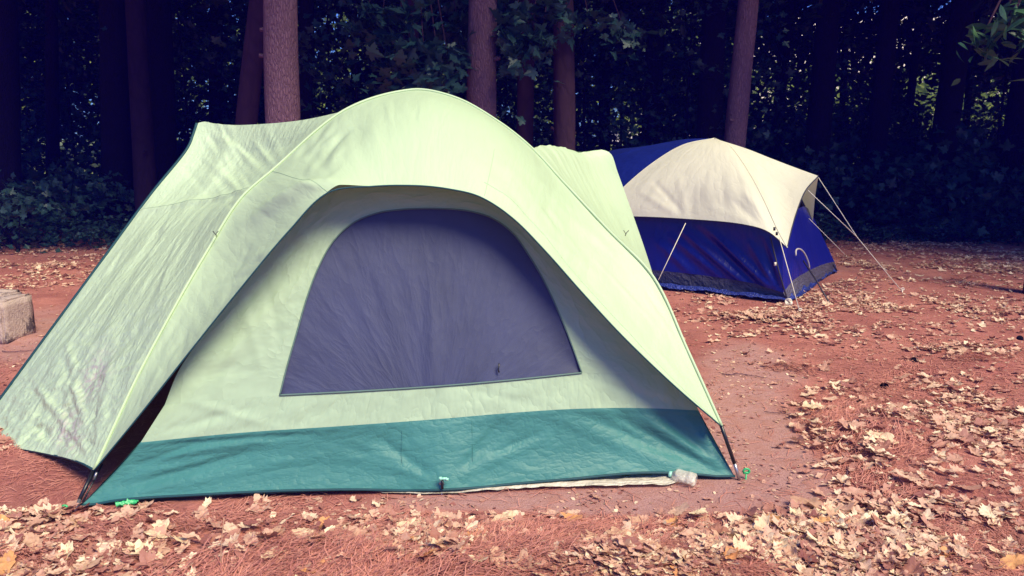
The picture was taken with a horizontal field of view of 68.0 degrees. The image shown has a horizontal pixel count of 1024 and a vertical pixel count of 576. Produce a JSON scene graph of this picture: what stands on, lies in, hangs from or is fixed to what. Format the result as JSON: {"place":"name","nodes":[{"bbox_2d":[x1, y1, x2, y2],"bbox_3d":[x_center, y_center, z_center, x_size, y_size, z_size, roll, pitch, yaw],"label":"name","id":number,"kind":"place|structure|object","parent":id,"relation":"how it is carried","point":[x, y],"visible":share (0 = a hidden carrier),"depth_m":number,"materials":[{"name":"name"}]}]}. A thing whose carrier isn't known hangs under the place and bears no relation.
{"place":"outdoors","nodes":[
{"label":"outdoors","id":0,"kind":"place"},
{"bbox_2d":[371,0,444,94],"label":"forest tree","id":1,"kind":"object","parent":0,"point":[380,49],"visible":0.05,"depth_m":15.34,"materials":[{"name":"green plant"}]},
{"bbox_2d":[445,0,460,97],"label":"forest tree","id":2,"kind":"object","parent":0,"point":[447,20],"visible":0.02,"depth_m":14.73,"materials":[{"name":"green plant"}]},
{"bbox_2d":[44,0,950,139],"label":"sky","id":3,"kind":"structure","parent":0,"point":[950,0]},
{"bbox_2d":[0,139,1023,575],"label":"ground","id":4,"kind":"structure","parent":0,"point":[756,453],"depth_m":4.76,"materials":[{"name":"soil"}]},
{"bbox_2d":[0,289,35,344],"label":"fire ring block","id":5,"kind":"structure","parent":4,"relation":"on","point":[16,316],"depth_m":6.12,"materials":[{"name":"concrete"}]},
{"bbox_2d":[20,139,63,224],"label":"woodland shrub","id":6,"kind":"object","parent":4,"relation":"on","point":[34,152],"visible":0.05,"depth_m":13.82,"materials":[{"name":"green plant"}]},
{"bbox_2d":[21,136,70,220],"bbox_3d":[-10.707,-1.679,13.771,3.432,2.887,5.091,8,13,37],"label":"woodland shrub","id":7,"kind":"object","parent":4,"relation":"on","point":[28,154],"visible":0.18,"depth_m":14.22,"materials":[{"name":"green plant"}]},
{"bbox_2d":[0,169,104,252],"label":"woodland shrub","id":8,"kind":"object","parent":4,"relation":"on","point":[40,207],"visible":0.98,"depth_m":11.56,"materials":[{"name":"green plant"}]},
{"bbox_2d":[18,0,98,229],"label":"forest tree","id":9,"kind":"object","parent":4,"relation":"on","point":[53,15],"visible":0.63,"depth_m":14.44,"materials":[{"name":"brown plant"}]},
{"bbox_2d":[19,0,99,201],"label":"maple sapling","id":10,"kind":"object","parent":4,"relation":"on","point":[64,29],"visible":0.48,"depth_m":16.16,"materials":[{"name":"green plant"}]},
{"bbox_2d":[4,213,115,246],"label":"maple seedling","id":11,"kind":"object","parent":4,"relation":"on","point":[49,228],"visible":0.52,"depth_m":12.28,"materials":[{"name":"green plant"}]},
{"bbox_2d":[21,125,100,224],"bbox_3d":[-10.098,-2.273,15.761,3.823,2.327,3.033,-4,11,-21],"label":"woodland shrub","id":12,"kind":"object","parent":4,"relation":"on","point":[83,139],"visible":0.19,"depth_m":16.12,"materials":[{"name":"green plant"}]},
{"bbox_2d":[0,152,133,246],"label":"woodland shrub","id":13,"kind":"object","parent":4,"relation":"on","point":[55,183],"visible":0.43,"depth_m":12.83,"materials":[{"name":"green plant"}]},
{"bbox_2d":[85,543,98,559],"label":"fallen leaf","id":14,"kind":"object","parent":4,"relation":"on","point":[89,551],"visible":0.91,"depth_m":2.85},
{"bbox_2d":[59,214,128,247],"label":"maple seedling","id":15,"kind":"object","parent":4,"relation":"on","point":[87,228],"visible":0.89,"depth_m":11.91,"materials":[{"name":"green plant"}]},
{"bbox_2d":[56,168,134,238],"bbox_3d":[-7.127,-1.285,13.343,2.909,1.650,1.961,5,11,28],"label":"woodland shrub","id":16,"kind":"object","parent":4,"relation":"on","point":[100,189],"visible":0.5,"depth_m":12.79,"materials":[{"name":"green plant"}]},
{"bbox_2d":[19,0,182,214],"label":"maple sapling","id":17,"kind":"object","parent":4,"relation":"on","point":[65,82],"visible":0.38,"depth_m":16.78,"materials":[{"name":"green plant"}]},
{"bbox_2d":[18,0,195,125],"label":"forest tree","id":18,"kind":"object","parent":4,"relation":"on","point":[27,19],"visible":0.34,"depth_m":17.13,"materials":[{"name":"green plant"}]},
{"bbox_2d":[22,0,205,173],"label":"maple sapling","id":19,"kind":"object","parent":4,"relation":"on","point":[97,155],"visible":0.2,"depth_m":17.78,"materials":[{"name":"green plant"}]},
{"bbox_2d":[98,0,134,238],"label":"forest tree","id":20,"kind":"object","parent":4,"relation":"on","point":[116,140],"visible":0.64,"depth_m":13.04,"materials":[{"name":"brown plant"}]},
{"bbox_2d":[115,498,137,507],"bbox_3d":[-1.643,0.920,3.252,0.099,0.043,0.014,-6,12,-30],"label":"plastic scrap","id":21,"kind":"object","parent":4,"relation":"on","point":[126,502],"visible":0.96,"depth_m":3.24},
{"bbox_2d":[125,0,156,211],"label":"forest tree","id":22,"kind":"object","parent":4,"relation":"on","point":[143,150],"visible":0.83,"depth_m":12.15,"materials":[{"name":"bark"},{"name":"leaves"}]},
{"bbox_2d":[77,0,263,157],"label":"maple sapling","id":23,"kind":"object","parent":4,"relation":"on","point":[206,40],"visible":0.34,"depth_m":15.09,"materials":[{"name":"green plant"}]},
{"bbox_2d":[146,0,246,182],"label":"forest tree","id":24,"kind":"object","parent":4,"relation":"on","point":[160,43],"visible":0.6,"depth_m":12.83,"materials":[{"name":"brown plant"}]},
{"bbox_2d":[172,0,264,153],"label":"maple sapling","id":25,"kind":"object","parent":4,"relation":"on","point":[180,142],"visible":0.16,"depth_m":16.99,"materials":[{"name":"green plant"}]},
{"bbox_2d":[171,0,298,124],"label":"forest tree","id":26,"kind":"object","parent":4,"relation":"on","point":[214,73],"visible":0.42,"depth_m":16.32,"materials":[{"name":"brown plant"}]},
{"bbox_2d":[235,0,262,124],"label":"forest tree","id":27,"kind":"object","parent":4,"relation":"on","point":[248,99],"visible":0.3,"depth_m":11.09,"materials":[{"name":"brown plant"}]},
{"bbox_2d":[172,0,352,134],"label":"maple sapling","id":28,"kind":"object","parent":4,"relation":"on","point":[226,50],"visible":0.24,"depth_m":16.35,"materials":[{"name":"green plant"}]},
{"bbox_2d":[259,0,299,123],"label":"forest tree","id":29,"kind":"object","parent":4,"relation":"on","point":[279,30],"visible":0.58,"depth_m":9.49,"materials":[{"name":"brown plant"}]},
{"bbox_2d":[228,0,422,117],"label":"maple sapling","id":30,"kind":"object","parent":4,"relation":"on","point":[330,97],"visible":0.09,"depth_m":15.03,"materials":[{"name":"green plant"}]},
{"bbox_2d":[208,0,468,119],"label":"maple sapling","id":31,"kind":"object","parent":4,"relation":"on","point":[306,39],"visible":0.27,"depth_m":12.29,"materials":[{"name":"green plant"}]},
{"bbox_2d":[0,88,740,510],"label":"camping tent","id":32,"kind":"object","parent":4,"relation":"on","point":[414,290],"visible":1,"depth_m":3.53,"materials":[{"name":"fabric"}]},
{"bbox_2d":[329,0,476,96],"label":"tree foliage","id":33,"kind":"object","parent":4,"relation":"on","point":[412,68],"visible":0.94,"depth_m":9.88,"materials":[{"name":"green plant"}]},
{"bbox_2d":[326,0,510,100],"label":"maple sapling","id":34,"kind":"object","parent":4,"relation":"on","point":[447,42],"visible":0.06,"depth_m":13.23,"materials":[{"name":"green plant"}]},
{"bbox_2d":[195,474,679,496],"bbox_3d":[-0.332,0.848,3.697,2.199,0.015,0.668,-1,10,-5],"label":"groundsheet","id":35,"kind":"object","parent":4,"relation":"on","point":[657,479],"visible":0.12,"depth_m":3.46,"materials":[{"name":"fabric"}]},
{"bbox_2d":[465,0,500,117],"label":"forest tree","id":36,"kind":"object","parent":4,"relation":"on","point":[481,79],"visible":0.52,"depth_m":10.06,"materials":[{"name":"brown plant"}]},
{"bbox_2d":[392,0,575,143],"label":"maple sapling","id":37,"kind":"object","parent":4,"relation":"on","point":[508,88],"visible":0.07,"depth_m":17.87,"materials":[{"name":"green plant"}]},
{"bbox_2d":[0,336,1023,575],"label":"pine needles","id":38,"kind":"object","parent":4,"relation":"on","point":[532,541],"visible":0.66,"depth_m":2.96,"materials":[{"name":"plant"}]},
{"bbox_2d":[22,532,42,552],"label":"fallen leaf","id":39,"kind":"object","parent":38,"relation":"on","point":[31,538],"visible":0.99,"depth_m":2.92,"materials":[{"name":"plant"}]},
{"bbox_2d":[143,518,169,532],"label":"fallen leaf","id":40,"kind":"object","parent":38,"relation":"on","point":[159,523],"visible":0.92,"depth_m":3.04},
{"bbox_2d":[151,543,169,554],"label":"fallen leaf","id":41,"kind":"object","parent":38,"relation":"on","point":[163,549],"visible":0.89,"depth_m":2.85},
{"bbox_2d":[208,532,229,542],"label":"fallen leaf","id":42,"kind":"object","parent":38,"relation":"on","point":[213,538],"visible":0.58,"depth_m":2.93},
{"bbox_2d":[291,528,312,535],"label":"fallen leaf","id":43,"kind":"object","parent":38,"relation":"on","point":[303,530],"visible":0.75,"depth_m":2.93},
{"bbox_2d":[490,546,504,568],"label":"fallen leaf","id":44,"kind":"object","parent":38,"relation":"on","point":[498,556],"visible":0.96,"depth_m":2.72,"materials":[{"name":"plant"}]},
{"bbox_2d":[507,548,532,570],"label":"fallen leaf","id":45,"kind":"object","parent":38,"relation":"on","point":[522,553],"visible":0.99,"depth_m":2.71,"materials":[{"name":"plant"}]},
{"bbox_2d":[606,526,634,536],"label":"fallen leaf","id":46,"kind":"object","parent":38,"relation":"on","point":[613,530],"visible":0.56,"depth_m":2.95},
{"bbox_2d":[723,546,740,559],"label":"fallen leaf","id":47,"kind":"object","parent":38,"relation":"on","point":[732,556],"visible":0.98,"depth_m":2.73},
{"bbox_2d":[779,563,805,573],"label":"fallen leaf","id":48,"kind":"object","parent":38,"relation":"on","point":[790,565],"visible":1,"depth_m":2.70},
{"bbox_2d":[999,553,1023,569],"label":"fallen leaf","id":49,"kind":"object","parent":38,"relation":"on","point":[1017,559],"visible":0.98,"depth_m":2.77,"materials":[{"name":"plant"}]},
{"bbox_2d":[0,231,1023,575],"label":"leaf litter","id":50,"kind":"object","parent":4,"relation":"on","point":[890,553],"visible":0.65,"depth_m":3.20,"materials":[{"name":"plant"}]},
{"bbox_2d":[0,550,16,574],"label":"fallen leaf","id":51,"kind":"object","parent":50,"relation":"on","point":[6,565],"visible":1,"depth_m":2.77,"materials":[{"name":"plant"}]},
{"bbox_2d":[56,541,73,560],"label":"fallen leaf","id":52,"kind":"object","parent":50,"relation":"on","point":[68,547],"visible":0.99,"depth_m":2.87,"materials":[{"name":"plant"}]},
{"bbox_2d":[73,558,100,570],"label":"fallen leaf","id":53,"kind":"object","parent":50,"relation":"on","point":[93,563],"visible":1,"depth_m":2.76,"materials":[{"name":"plant"}]},
{"bbox_2d":[128,539,155,554],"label":"fallen leaf","id":54,"kind":"object","parent":50,"relation":"on","point":[139,543],"visible":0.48,"depth_m":2.85,"materials":[{"name":"plant"}]},
{"bbox_2d":[428,526,447,539],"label":"fallen leaf","id":55,"kind":"object","parent":50,"relation":"on","point":[434,533],"visible":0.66,"depth_m":2.88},
{"bbox_2d":[491,511,512,523],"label":"fallen leaf","id":56,"kind":"object","parent":50,"relation":"on","point":[498,516],"visible":0.78,"depth_m":3.16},
{"bbox_2d":[733,535,752,555],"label":"fallen leaf","id":57,"kind":"object","parent":50,"relation":"on","point":[740,544],"visible":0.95,"depth_m":2.79,"materials":[{"name":"plant"}]},
{"bbox_2d":[753,513,770,529],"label":"fallen leaf","id":58,"kind":"object","parent":50,"relation":"on","point":[763,521],"visible":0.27,"depth_m":3.03,"materials":[{"name":"plant"}]},
{"bbox_2d":[771,549,794,569],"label":"fallen leaf","id":59,"kind":"object","parent":50,"relation":"on","point":[777,552],"visible":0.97,"depth_m":2.75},
{"bbox_2d":[783,546,797,561],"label":"fallen leaf","id":60,"kind":"object","parent":50,"relation":"on","point":[791,549],"visible":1,"depth_m":2.78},
{"bbox_2d":[789,496,821,508],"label":"fallen leaf","id":61,"kind":"object","parent":50,"relation":"on","point":[814,502],"visible":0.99,"depth_m":3.25,"materials":[{"name":"plant"}]},
{"bbox_2d":[813,505,839,516],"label":"fallen leaf","id":62,"kind":"object","parent":50,"relation":"on","point":[824,512],"visible":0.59,"depth_m":3.17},
{"bbox_2d":[865,430,898,443],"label":"fallen leaf","id":63,"kind":"object","parent":50,"relation":"on","point":[877,435],"visible":0.87,"depth_m":3.88,"materials":[{"name":"plant"}]},
{"bbox_2d":[902,556,924,575],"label":"fallen leaf","id":64,"kind":"object","parent":50,"relation":"on","point":[911,565],"visible":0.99,"depth_m":2.71,"materials":[{"name":"plant"}]},
{"bbox_2d":[936,561,962,571],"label":"fallen leaf","id":65,"kind":"object","parent":50,"relation":"on","point":[947,565],"visible":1,"depth_m":2.73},
{"bbox_2d":[402,0,631,149],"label":"maple sapling","id":66,"kind":"object","parent":4,"relation":"on","point":[581,86],"visible":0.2,"depth_m":14.55,"materials":[{"name":"green plant"}]},
{"bbox_2d":[18,0,1016,209],"bbox_3d":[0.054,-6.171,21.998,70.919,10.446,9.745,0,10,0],"label":"dark woods","id":67,"kind":"object","parent":4,"relation":"on","point":[866,28],"visible":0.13,"depth_m":19.96,"materials":[{"name":"green plant"}]},
{"bbox_2d":[516,0,534,146],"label":"forest tree","id":68,"kind":"object","parent":4,"relation":"on","point":[525,97],"visible":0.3,"depth_m":12.16,"materials":[{"name":"brown plant"}]},
{"bbox_2d":[550,0,575,150],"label":"forest tree","id":69,"kind":"object","parent":4,"relation":"on","point":[563,130],"visible":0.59,"depth_m":11.43,"materials":[{"name":"brown plant"}]},
{"bbox_2d":[463,0,670,150],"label":"maple sapling","id":70,"kind":"object","parent":4,"relation":"on","point":[600,6],"visible":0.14,"depth_m":17.18,"materials":[{"name":"green plant"}]},
{"bbox_2d":[488,0,646,125],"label":"tree foliage","id":71,"kind":"object","parent":4,"relation":"on","point":[526,46],"visible":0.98,"depth_m":10.00,"materials":[{"name":"green plant"}]},
{"bbox_2d":[496,0,676,151],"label":"maple sapling","id":72,"kind":"object","parent":4,"relation":"on","point":[616,105],"visible":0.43,"depth_m":14.43,"materials":[{"name":"green plant"}]},
{"bbox_2d":[534,0,757,151],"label":"maple sapling","id":73,"kind":"object","parent":4,"relation":"on","point":[611,79],"visible":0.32,"depth_m":15.51,"materials":[{"name":"green plant"}]},
{"bbox_2d":[578,0,759,140],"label":"forest tree","id":74,"kind":"object","parent":4,"relation":"on","point":[712,54],"visible":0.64,"depth_m":13.54,"materials":[{"name":"brown plant"}]},
{"bbox_2d":[537,0,803,144],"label":"forest tree","id":75,"kind":"object","parent":4,"relation":"on","point":[656,77],"visible":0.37,"depth_m":14.85,"materials":[{"name":"brown plant"}]},
{"bbox_2d":[573,0,794,149],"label":"maple sapling","id":76,"kind":"object","parent":4,"relation":"on","point":[674,47],"visible":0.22,"depth_m":16.70,"materials":[{"name":"green plant"}]},
{"bbox_2d":[579,0,804,156],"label":"maple sapling","id":77,"kind":"object","parent":4,"relation":"on","point":[755,134],"visible":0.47,"depth_m":13.76,"materials":[{"name":"green plant"}]},
{"bbox_2d":[623,123,765,155],"bbox_3d":[3.474,-1.487,15.052,4.416,3.487,3.733,0,10,0],"label":"woodland shrub","id":78,"kind":"object","parent":4,"relation":"on","point":[758,149],"visible":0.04,"depth_m":14.88,"materials":[{"name":"green plant"}]},
{"bbox_2d":[661,0,811,159],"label":"maple sapling","id":79,"kind":"object","parent":4,"relation":"on","point":[765,47],"visible":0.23,"depth_m":17.41,"materials":[{"name":"green plant"}]},
{"bbox_2d":[724,0,758,147],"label":"forest tree","id":80,"kind":"object","parent":4,"relation":"on","point":[737,112],"visible":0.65,"depth_m":11.87,"materials":[{"name":"brown plant"}]},
{"bbox_2d":[659,265,838,299],"bbox_3d":[2.029,-0.267,9.694,3.708,0.082,2.671,7,12,35],"label":"tarpaulin","id":81,"kind":"object","parent":4,"relation":"on","point":[722,291],"visible":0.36,"depth_m":8.10,"materials":[{"name":"plastic"}]},
{"bbox_2d":[608,138,901,311],"bbox_3d":[2.108,-1.002,9.394,4.948,1.671,3.053,9,13,40],"label":"dome tent","id":82,"kind":"object","parent":4,"relation":"on","point":[715,213],"visible":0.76,"depth_m":8.35,"materials":[{"name":"fabric"}]},
{"bbox_2d":[664,0,872,181],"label":"maple sapling","id":83,"kind":"object","parent":4,"relation":"on","point":[805,29],"visible":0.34,"depth_m":15.11,"materials":[{"name":"green plant"}]},
{"bbox_2d":[733,0,871,175],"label":"maple sapling","id":84,"kind":"object","parent":4,"relation":"on","point":[863,93],"visible":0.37,"depth_m":16.53,"materials":[{"name":"green plant"}]},
{"bbox_2d":[786,154,864,231],"bbox_3d":[4.550,-1.546,13.372,2.641,1.611,2.141,0,10,0],"label":"woodland shrub","id":85,"kind":"object","parent":4,"relation":"on","point":[810,167],"visible":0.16,"depth_m":13.36,"materials":[{"name":"green plant"}]},
{"bbox_2d":[757,0,909,233],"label":"forest tree","id":86,"kind":"object","parent":4,"relation":"on","point":[820,103],"visible":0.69,"depth_m":13.89,"materials":[{"name":"brown plant"}]},
{"bbox_2d":[747,121,920,231],"bbox_3d":[6.332,-2.214,15.363,3.823,2.327,3.033,3,10,14],"label":"woodland shrub","id":87,"kind":"object","parent":4,"relation":"on","point":[843,158],"visible":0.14,"depth_m":14.88,"materials":[{"name":"green plant"}]},
{"bbox_2d":[813,212,855,241],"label":"maple seedling","id":88,"kind":"object","parent":4,"relation":"on","point":[821,222],"visible":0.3,"depth_m":12.42,"materials":[{"name":"green plant"}]},
{"bbox_2d":[829,219,870,239],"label":"maple seedling","id":89,"kind":"object","parent":4,"relation":"on","point":[847,231],"visible":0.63,"depth_m":13.02,"materials":[{"name":"green plant"}]},
{"bbox_2d":[779,142,946,240],"bbox_3d":[5.811,-1.194,13.747,3.562,2.864,3.104,0,10,0],"label":"woodland shrub","id":90,"kind":"object","parent":4,"relation":"on","point":[847,182],"visible":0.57,"depth_m":13.50,"materials":[{"name":"green plant"}]},
{"bbox_2d":[847,0,899,231],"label":"forest tree","id":91,"kind":"object","parent":4,"relation":"on","point":[880,111],"visible":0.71,"depth_m":14.23,"materials":[{"name":"brown plant"}]},
{"bbox_2d":[849,222,903,242],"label":"maple seedling","id":92,"kind":"object","parent":4,"relation":"on","point":[874,233],"visible":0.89,"depth_m":12.64,"materials":[{"name":"green plant"}]},
{"bbox_2d":[879,222,945,243],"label":"maple seedling","id":93,"kind":"object","parent":4,"relation":"on","point":[906,237],"visible":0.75,"depth_m":12.73,"materials":[{"name":"green plant"}]},
{"bbox_2d":[826,151,1012,240],"bbox_3d":[6.931,-1.488,14.048,2.452,2.062,3.636,-5,11,-24],"label":"woodland shrub","id":94,"kind":"object","parent":4,"relation":"on","point":[926,181],"visible":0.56,"depth_m":13.14,"materials":[{"name":"green plant"}]},
{"bbox_2d":[897,0,941,211],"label":"forest tree","id":95,"kind":"object","parent":4,"relation":"on","point":[912,80],"visible":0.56,"depth_m":18.79,"materials":[{"name":"brown plant"}]},
{"bbox_2d":[833,124,1023,237],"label":"woodland shrub","id":96,"kind":"object","parent":4,"relation":"on","point":[963,178],"visible":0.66,"depth_m":12.92,"materials":[{"name":"green plant"}]},
{"bbox_2d":[833,129,1023,235],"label":"woodland shrub","id":97,"kind":"object","parent":4,"relation":"on","point":[907,148],"visible":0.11,"depth_m":15.46,"materials":[{"name":"green plant"}]},
{"bbox_2d":[868,3,990,157],"bbox_3d":[11.098,-9.770,16.565,10.155,16.453,10.062,0,10,0],"label":"forest tree","id":98,"kind":"object","parent":4,"relation":"on","point":[968,88],"visible":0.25,"depth_m":17.90,"materials":[{"name":"brown plant"}]},
{"bbox_2d":[866,0,1014,236],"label":"forest tree","id":99,"kind":"object","parent":4,"relation":"on","point":[948,108],"visible":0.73,"depth_m":13.43,"materials":[{"name":"brown plant"}]},
{"bbox_2d":[883,120,1023,221],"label":"woodland shrub","id":100,"kind":"object","parent":4,"relation":"on","point":[981,138],"visible":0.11,"depth_m":15.29,"materials":[{"name":"green plant"}]},
{"bbox_2d":[901,0,1014,171],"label":"maple sapling","id":101,"kind":"object","parent":4,"relation":"on","point":[965,112],"visible":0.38,"depth_m":15.78,"materials":[{"name":"green plant"}]},
{"bbox_2d":[931,222,996,243],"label":"maple seedling","id":102,"kind":"object","parent":4,"relation":"on","point":[972,233],"visible":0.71,"depth_m":12.69,"materials":[{"name":"green plant"}]},
{"bbox_2d":[926,0,1015,155],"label":"maple sapling","id":103,"kind":"object","parent":4,"relation":"on","point":[981,123],"visible":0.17,"depth_m":18.07,"materials":[{"name":"green plant"}]},
{"bbox_2d":[931,146,1023,242],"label":"woodland shrub","id":104,"kind":"object","parent":4,"relation":"on","point":[1017,191],"visible":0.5,"depth_m":12.92,"materials":[{"name":"green plant"}]},
{"bbox_2d":[947,218,1020,243],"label":"maple seedling","id":105,"kind":"object","parent":4,"relation":"on","point":[996,230],"visible":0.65,"depth_m":12.68,"materials":[{"name":"green plant"}]},
{"bbox_2d":[951,0,1023,293],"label":"tree foliage","id":106,"kind":"object","parent":4,"relation":"on","point":[1014,20],"visible":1,"depth_m":6.76,"materials":[{"name":"green plant"}]},
{"bbox_2d":[985,31,1023,232],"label":"forest tree","id":107,"kind":"object","parent":4,"relation":"on","point":[1013,127],"visible":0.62,"depth_m":14.14,"materials":[{"name":"brown plant"}]},
{"bbox_2d":[930,0,1016,68],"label":"forest tree","id":108,"kind":"object","parent":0,"point":[944,29],"visible":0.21,"depth_m":15.40,"materials":[{"name":"green plant"}]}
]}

